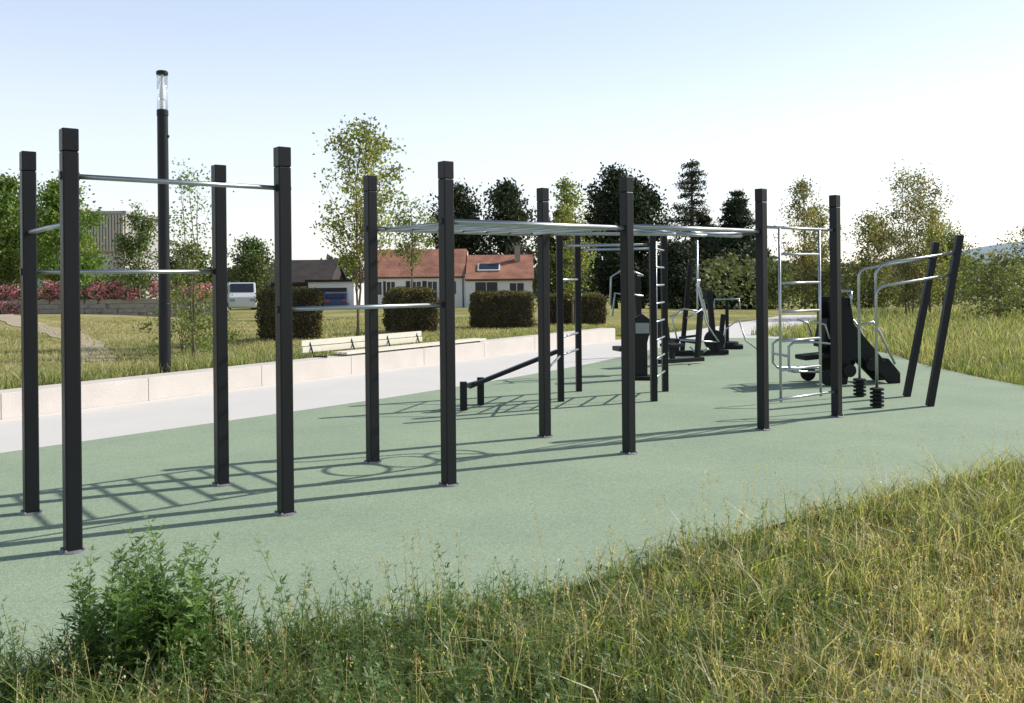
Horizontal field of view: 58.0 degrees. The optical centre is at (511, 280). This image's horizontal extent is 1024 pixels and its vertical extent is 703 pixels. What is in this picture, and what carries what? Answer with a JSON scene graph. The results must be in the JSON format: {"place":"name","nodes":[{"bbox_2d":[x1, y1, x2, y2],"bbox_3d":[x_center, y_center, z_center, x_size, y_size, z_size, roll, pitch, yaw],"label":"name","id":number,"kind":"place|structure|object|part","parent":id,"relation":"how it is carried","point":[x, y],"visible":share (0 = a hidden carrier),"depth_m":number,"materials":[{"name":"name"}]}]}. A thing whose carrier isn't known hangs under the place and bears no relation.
{"place":"outdoors","nodes":[
{"label":"outdoors","id":0,"kind":"place"},
{"bbox_2d":[0,314,116,360],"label":"worn dirt path","id":1,"kind":"structure","parent":0,"point":[12,319],"depth_m":22.88,"materials":[{"name":"beige soil"}]},
{"bbox_2d":[0,315,815,452],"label":"concrete path","id":2,"kind":"structure","parent":0,"point":[139,417],"depth_m":13.31,"materials":[{"name":"white concrete"}]},
{"bbox_2d":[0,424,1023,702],"bbox_3d":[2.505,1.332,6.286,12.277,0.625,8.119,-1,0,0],"label":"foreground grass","id":3,"kind":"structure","parent":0,"point":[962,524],"depth_m":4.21,"materials":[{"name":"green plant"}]},
{"bbox_2d":[0,286,1023,702],"bbox_3d":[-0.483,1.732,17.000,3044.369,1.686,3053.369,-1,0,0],"label":"ground","id":4,"kind":"structure","parent":0,"point":[244,314],"depth_m":19.58,"materials":[{"name":"green plant"}]},
{"bbox_2d":[0,301,20,314],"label":"pink flower bed","id":5,"kind":"object","parent":4,"relation":"on","point":[7,307],"visible":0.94,"depth_m":38.35,"materials":[{"name":"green plant"}]},
{"bbox_2d":[0,169,56,299],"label":"plane tree","id":6,"kind":"object","parent":4,"relation":"on","point":[9,188],"visible":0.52,"depth_m":44.42,"materials":[{"name":"green plant"}]},
{"bbox_2d":[1,170,115,296],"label":"plane tree","id":7,"kind":"object","parent":4,"relation":"on","point":[49,240],"visible":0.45,"depth_m":41.50,"materials":[{"name":"green plant"}]},
{"bbox_2d":[0,274,157,299],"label":"garden shrubs","id":8,"kind":"object","parent":4,"relation":"on","point":[123,282],"visible":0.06,"depth_m":51.13,"materials":[{"name":"pink plant"}]},
{"bbox_2d":[1,206,157,299],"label":"industrial hall","id":9,"kind":"structure","parent":4,"relation":"on","point":[107,232],"depth_m":92.50,"materials":[{"name":"grey metal"}]},
{"bbox_2d":[0,279,211,300],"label":"pink flower bed","id":10,"kind":"object","parent":4,"relation":"on","point":[115,293],"visible":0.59,"depth_m":39.72,"materials":[{"name":"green plant"}]},
{"bbox_2d":[0,298,228,315],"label":"stones","id":11,"kind":"object","parent":4,"relation":"on","point":[136,307],"visible":0.49,"depth_m":39.80,"materials":[{"name":"stone"}]},
{"bbox_2d":[86,265,146,312],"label":"leafy shrub","id":12,"kind":"object","parent":4,"relation":"on","point":[108,277],"visible":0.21,"depth_m":40.80,"materials":[{"name":"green plant"}]},
{"bbox_2d":[102,199,170,298],"bbox_3d":[-16.252,-1.056,40.007,2.595,5.311,2.360,-1,0,25],"label":"ornamental tree","id":13,"kind":"object","parent":4,"relation":"on","point":[132,247],"visible":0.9,"depth_m":39.81,"materials":[{"name":"green plant"}]},
{"bbox_2d":[50,512,259,698],"bbox_3d":[-1.530,1.340,3.893,0.774,0.690,0.705,-1,0,40],"label":"mugwort bush","id":14,"kind":"object","parent":4,"relation":"on","point":[168,605],"visible":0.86,"depth_m":3.83,"materials":[{"name":"green plant"}]},
{"bbox_2d":[156,70,170,372],"bbox_3d":[-5.209,-0.838,13.800,0.200,4.580,0.200,-1,0,0],"label":"street lamp","id":15,"kind":"object","parent":4,"relation":"on","point":[164,315],"visible":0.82,"depth_m":13.73,"materials":[{"name":"metal"}]},
{"bbox_2d":[132,288,212,352],"bbox_3d":[-6.546,0.809,18.683,1.886,1.375,1.700,-1,0,43],"label":"leafy shrub","id":16,"kind":"object","parent":4,"relation":"on","point":[180,334],"visible":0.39,"depth_m":18.53,"materials":[{"name":"green plant"}]},
{"bbox_2d":[155,236,211,298],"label":"broadleaf tree","id":17,"kind":"object","parent":4,"relation":"on","point":[176,267],"visible":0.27,"depth_m":65.38,"materials":[{"name":"green plant"}]},
{"bbox_2d":[151,158,233,356],"bbox_3d":[-6.123,-0.424,17.697,1.480,3.846,1.470,-1,0,0],"label":"young alder tree","id":18,"kind":"object","parent":4,"relation":"on","point":[190,303],"visible":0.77,"depth_m":17.63,"materials":[{"name":"green plant"}]},
{"bbox_2d":[180,309,241,355],"bbox_3d":[-5.559,0.981,17.159,1.158,1.025,1.640,-1,0,0],"label":"leafy shrub","id":19,"kind":"object","parent":4,"relation":"on","point":[210,343],"visible":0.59,"depth_m":17.11,"materials":[{"name":"green plant"}]},
{"bbox_2d":[227,282,256,309],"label":"white parked van","id":20,"kind":"object","parent":4,"relation":"on","point":[243,295],"visible":0.76,"depth_m":59.22,"materials":[{"name":"paint"}]},
{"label":"windows","id":21,"kind":"part","parent":20,"relation":"part of","materials":[{"name":"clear glass"}]},
{"bbox_2d":[227,232,274,309],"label":"broadleaf tree","id":22,"kind":"object","parent":4,"relation":"on","point":[251,258],"visible":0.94,"depth_m":65.55,"materials":[{"name":"green plant"}]},
{"bbox_2d":[254,286,323,339],"bbox_3d":[-5.387,0.777,22.392,1.570,1.302,1.425,-1,0,-29],"label":"box hedge","id":23,"kind":"object","parent":4,"relation":"on","point":[306,324],"visible":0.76,"depth_m":22.00,"materials":[{"name":"green plant"}]},
{"bbox_2d":[264,260,345,288],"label":"dark roofed barn","id":24,"kind":"structure","parent":4,"relation":"on","point":[303,271],"depth_m":78.66,"materials":[{"name":"tile"}]},
{"bbox_2d":[0,328,614,419],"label":"wall blocks","id":25,"kind":"structure","parent":4,"relation":"on","point":[113,391],"depth_m":14.56,"materials":[{"name":"concrete"}]},
{"bbox_2d":[301,331,485,357],"bbox_3d":[-2.132,1.194,18.072,0.494,0.305,4.950,-1,0,34],"label":"slatted wall bench","id":26,"kind":"object","parent":25,"relation":"on","point":[389,341],"visible":0.93,"depth_m":17.34,"materials":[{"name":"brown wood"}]},
{"bbox_2d":[305,279,363,305],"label":"white garage","id":27,"kind":"structure","parent":4,"relation":"on","point":[338,285],"depth_m":72.90,"materials":[{"name":"paint"}]},
{"bbox_2d":[316,288,346,305],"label":"door","id":28,"kind":"structure","parent":27,"relation":"in","point":[321,289],"depth_m":72.82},
{"bbox_2d":[324,292,348,305],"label":"blue parked car","id":29,"kind":"object","parent":4,"relation":"on","point":[335,298],"visible":0.63,"depth_m":68.56,"materials":[{"name":"paint"}]},
{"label":"windows","id":30,"kind":"part","parent":29,"relation":"part of","materials":[{"name":"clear glass"}]},
{"bbox_2d":[0,315,681,389],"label":"lawn grass","id":31,"kind":"structure","parent":4,"relation":"on","point":[189,362],"depth_m":19.10,"materials":[{"name":"green plant"}]},
{"bbox_2d":[309,113,413,335],"bbox_3d":[-3.695,-1.284,22.479,2.997,5.491,2.769,-1,0,31],"label":"young birch tree","id":32,"kind":"object","parent":4,"relation":"on","point":[376,152],"visible":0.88,"depth_m":22.16,"materials":[{"name":"green plant"}]},
{"bbox_2d":[381,286,438,331],"bbox_3d":[-2.754,0.776,25.208,1.634,1.258,1.247,-1,0,-17],"label":"box hedge","id":33,"kind":"object","parent":4,"relation":"on","point":[422,319],"visible":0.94,"depth_m":24.78,"materials":[{"name":"green plant"}]},
{"bbox_2d":[383,196,437,287],"bbox_3d":[-3.758,-0.867,35.123,2.503,4.678,2.660,-1,0,0],"label":"young maple tree","id":34,"kind":"object","parent":4,"relation":"on","point":[412,245],"visible":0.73,"depth_m":34.90,"materials":[{"name":"green plant"}]},
{"bbox_2d":[362,243,534,307],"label":"white farmhouse","id":35,"kind":"object","parent":4,"relation":"on","point":[474,273],"visible":0.58,"depth_m":80.07,"materials":[{"name":"ceramic"}]},
{"bbox_2d":[378,281,523,295],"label":"window glass","id":36,"kind":"structure","parent":35,"relation":"in","point":[479,286],"depth_m":78.99,"materials":[{"name":"black glass"}]},
{"bbox_2d":[378,280,524,295],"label":"window frames","id":37,"kind":"structure","parent":35,"relation":"in","point":[456,280],"depth_m":79.94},
{"bbox_2d":[479,263,498,268],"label":"roof window","id":38,"kind":"structure","parent":35,"relation":"in","point":[491,265],"depth_m":80.63,"materials":[{"name":"blue glass"}]},
{"bbox_2d":[478,263,499,270],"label":"roof window frame","id":39,"kind":"structure","parent":35,"relation":"in","point":[486,263],"depth_m":80.16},
{"bbox_2d":[417,178,495,254],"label":"dark lime tree","id":40,"kind":"object","parent":4,"relation":"on","point":[465,207],"visible":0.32,"depth_m":102.70,"materials":[{"name":"green plant"}]},
{"bbox_2d":[457,177,536,291],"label":"dark lime tree","id":41,"kind":"object","parent":4,"relation":"on","point":[504,197],"visible":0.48,"depth_m":101.31,"materials":[{"name":"green plant"}]},
{"bbox_2d":[468,289,535,328],"bbox_3d":[-0.311,0.834,27.001,2.002,1.152,1.229,-1,0,-11],"label":"box hedge","id":42,"kind":"object","parent":4,"relation":"on","point":[499,309],"visible":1,"depth_m":26.56,"materials":[{"name":"green plant"}]},
{"bbox_2d":[0,338,1023,670],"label":"rubber sports court","id":43,"kind":"object","parent":4,"relation":"on","point":[580,480],"visible":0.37,"depth_m":7.64,"materials":[{"name":"green rubber"}]},
{"bbox_2d":[18,127,843,554],"bbox_3d":[0.162,0.339,8.739,8.470,2.600,1.388,-1,0,-38],"label":"calisthenics frame","id":44,"kind":"object","parent":43,"relation":"on","point":[448,227],"visible":1,"depth_m":7.41,"materials":[{"name":"metal"}]},
{"bbox_2d":[460,349,560,410],"bbox_3d":[-0.006,1.289,12.054,1.132,0.704,1.083,-1,0,14],"label":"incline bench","id":45,"kind":"object","parent":43,"relation":"on","point":[478,383],"visible":0.97,"depth_m":12.06,"materials":[{"name":"metal"}]},
{"bbox_2d":[556,229,668,401],"bbox_3d":[1.283,0.438,12.432,1.334,2.380,2.566,-1,0,16],"label":"climbing frame","id":46,"kind":"object","parent":43,"relation":"on","point":[577,245],"visible":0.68,"depth_m":12.45,"materials":[{"name":"metal"}]},
{"bbox_2d":[609,270,643,351],"bbox_3d":[2.008,0.735,15.869,0.507,1.823,0.536,-1,0,-17],"label":"lat pull machine","id":47,"kind":"object","parent":43,"relation":"on","point":[637,297],"visible":0.38,"depth_m":15.88,"materials":[{"name":"metal"}]},
{"bbox_2d":[634,314,649,379],"bbox_3d":[2.111,1.087,15.100,0.420,1.067,0.400,-1,0,6],"label":"information console","id":48,"kind":"object","parent":43,"relation":"on","point":[642,327],"visible":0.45,"depth_m":15.02,"materials":[{"name":"metal"}]},
{"bbox_2d":[657,308,708,363],"bbox_3d":[3.211,1.056,17.600,1.100,1.027,0.553,-1,0,-29],"label":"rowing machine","id":49,"kind":"object","parent":43,"relation":"on","point":[698,339],"visible":0.76,"depth_m":17.71,"materials":[{"name":"black metal"}]},
{"bbox_2d":[668,240,755,355],"bbox_3d":[4.251,0.376,19.790,1.980,2.454,0.803,-1,0,-9],"label":"elliptical trainer","id":50,"kind":"object","parent":43,"relation":"on","point":[713,340],"visible":0.9,"depth_m":19.61,"materials":[{"name":"black metal"}]},
{"bbox_2d":[713,298,742,348],"bbox_3d":[5.010,1.003,21.500,0.700,1.156,0.519,-1,0,11],"label":"outdoor exercise machine","id":51,"kind":"object","parent":43,"relation":"on","point":[732,344],"visible":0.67,"depth_m":21.45,"materials":[{"name":"black metal"}]},
{"bbox_2d":[771,290,899,385],"bbox_3d":[5.019,0.871,14.325,1.823,1.440,0.745,-1,0,-7],"label":"leg press machine","id":52,"kind":"object","parent":43,"relation":"on","point":[888,372],"visible":0.67,"depth_m":14.09,"materials":[{"name":"black metal"}]},
{"bbox_2d":[853,235,963,407],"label":"parallel bars","id":53,"kind":"object","parent":43,"relation":"on","point":[876,392],"visible":1,"depth_m":11.65,"materials":[{"name":"metal"}]},
{"bbox_2d":[0,453,1023,702],"bbox_3d":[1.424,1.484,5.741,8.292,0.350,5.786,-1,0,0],"label":"leafy ground weeds","id":54,"kind":"object","parent":4,"relation":"on","point":[384,673],"visible":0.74,"depth_m":3.78,"materials":[{"name":"green plant"}]},
{"bbox_2d":[16,453,1023,702],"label":"wild flowers","id":55,"kind":"object","parent":4,"relation":"on","point":[696,597],"visible":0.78,"depth_m":4.07,"materials":[{"name":"green plant"}]},
{"bbox_2d":[528,206,595,294],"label":"walnut tree","id":56,"kind":"object","parent":4,"relation":"on","point":[552,241],"visible":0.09,"depth_m":87.50,"materials":[{"name":"green plant"}]},
{"bbox_2d":[532,240,597,307],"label":"walnut tree","id":57,"kind":"object","parent":4,"relation":"on","point":[553,280],"visible":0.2,"depth_m":65.50,"materials":[{"name":"green plant"}]},
{"bbox_2d":[549,172,605,323],"bbox_3d":[1.851,-0.946,28.577,1.975,4.725,1.941,-1,0,-33],"label":"young maple tree","id":58,"kind":"object","parent":4,"relation":"on","point":[568,198],"visible":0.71,"depth_m":28.28,"materials":[{"name":"green plant"}]},
{"bbox_2d":[550,292,608,323],"bbox_3d":[1.960,0.874,29.285,2.219,1.058,1.248,-1,0,-6],"label":"box hedge","id":59,"kind":"object","parent":4,"relation":"on","point":[594,310],"visible":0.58,"depth_m":28.85,"materials":[{"name":"green plant"}]},
{"bbox_2d":[170,252,1023,296],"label":"distant tree line","id":60,"kind":"object","parent":4,"relation":"on","point":[328,257],"visible":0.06,"depth_m":120.66,"materials":[{"name":"green plant"}]},
{"bbox_2d":[568,161,659,308],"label":"black pine tree","id":61,"kind":"object","parent":4,"relation":"on","point":[605,210],"visible":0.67,"depth_m":73.22,"materials":[{"name":"green plant"}]},
{"bbox_2d":[619,174,676,308],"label":"black pine tree","id":62,"kind":"object","parent":4,"relation":"on","point":[640,257],"visible":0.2,"depth_m":75.29,"materials":[{"name":"green plant"}]},
{"bbox_2d":[637,236,719,308],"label":"dark yew tree","id":63,"kind":"object","parent":4,"relation":"on","point":[680,256],"visible":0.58,"depth_m":64.75,"materials":[{"name":"green plant"}]},
{"bbox_2d":[657,159,723,308],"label":"spruce tree","id":64,"kind":"object","parent":4,"relation":"on","point":[686,218],"visible":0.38,"depth_m":69.60,"materials":[{"name":"green plant"}]},
{"bbox_2d":[689,213,722,307],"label":"dark fir tree","id":65,"kind":"object","parent":4,"relation":"on","point":[703,220],"visible":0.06,"depth_m":73.48,"materials":[{"name":"green plant"}]},
{"bbox_2d":[702,189,774,308],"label":"dark fir tree","id":66,"kind":"object","parent":4,"relation":"on","point":[736,212],"visible":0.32,"depth_m":69.26,"materials":[{"name":"green plant"}]},
{"bbox_2d":[693,239,789,308],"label":"dark yew tree","id":67,"kind":"object","parent":4,"relation":"on","point":[744,251],"visible":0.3,"depth_m":61.28,"materials":[{"name":"green plant"}]},
{"bbox_2d":[748,266,806,308],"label":"leafy shrub","id":68,"kind":"object","parent":4,"relation":"on","point":[772,284],"visible":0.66,"depth_m":49.93,"materials":[{"name":"green plant"}]},
{"bbox_2d":[770,175,828,308],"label":"silver birch tree","id":69,"kind":"object","parent":4,"relation":"on","point":[807,215],"visible":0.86,"depth_m":51.71,"materials":[{"name":"green plant"}]},
{"bbox_2d":[784,204,848,305],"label":"silver birch tree","id":70,"kind":"object","parent":4,"relation":"on","point":[827,249],"visible":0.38,"depth_m":54.73,"materials":[{"name":"green plant"}]},
{"bbox_2d":[691,252,1023,308],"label":"meadow scrub","id":71,"kind":"object","parent":4,"relation":"on","point":[750,269],"visible":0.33,"depth_m":56.59,"materials":[{"name":"green plant"}]},
{"bbox_2d":[841,208,912,308],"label":"hawthorn tree","id":72,"kind":"object","parent":4,"relation":"on","point":[880,240],"visible":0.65,"depth_m":53.44,"materials":[{"name":"green plant"}]},
{"bbox_2d":[857,159,957,314],"bbox_3d":[16.552,-1.803,38.564,3.579,6.681,4.335,-1,0,0],"label":"silver birch tree","id":73,"kind":"object","parent":4,"relation":"on","point":[904,269],"visible":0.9,"depth_m":38.30,"materials":[{"name":"green plant"}]},
{"bbox_2d":[895,206,964,313],"bbox_3d":[17.760,-0.806,39.377,2.627,4.667,2.920,-1,0,0],"label":"silver birch tree","id":74,"kind":"object","parent":4,"relation":"on","point":[946,265],"visible":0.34,"depth_m":39.20,"materials":[{"name":"green plant"}]},
{"bbox_2d":[913,220,987,307],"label":"hawthorn tree","id":75,"kind":"object","parent":4,"relation":"on","point":[951,237],"visible":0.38,"depth_m":51.06,"materials":[{"name":"green plant"}]},
{"bbox_2d":[954,246,1023,318],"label":"leafy shrub","id":76,"kind":"object","parent":4,"relation":"on","point":[991,275],"visible":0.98,"depth_m":34.67,"materials":[{"name":"green plant"}]},
{"bbox_2d":[992,226,1023,314],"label":"leafy shrub","id":77,"kind":"object","parent":4,"relation":"on","point":[1013,251],"visible":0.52,"depth_m":37.09,"materials":[{"name":"green plant"}]},
{"bbox_2d":[0,0,1023,277],"label":"sky","id":78,"kind":"structure","parent":0,"point":[766,94],"materials":[{"name":"blue"}]},
{"bbox_2d":[751,302,1023,384],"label":"meadow grass","id":79,"kind":"structure","parent":0,"point":[927,351],"depth_m":23.54,"materials":[{"name":"green plant"}]},
{"bbox_2d":[896,241,1023,267],"bbox_3d":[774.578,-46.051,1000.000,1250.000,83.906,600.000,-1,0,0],"label":"distant hill","id":80,"kind":"structure","parent":0,"point":[986,248],"depth_m":972.54,"materials":[{"name":"green plant"}]}
]}

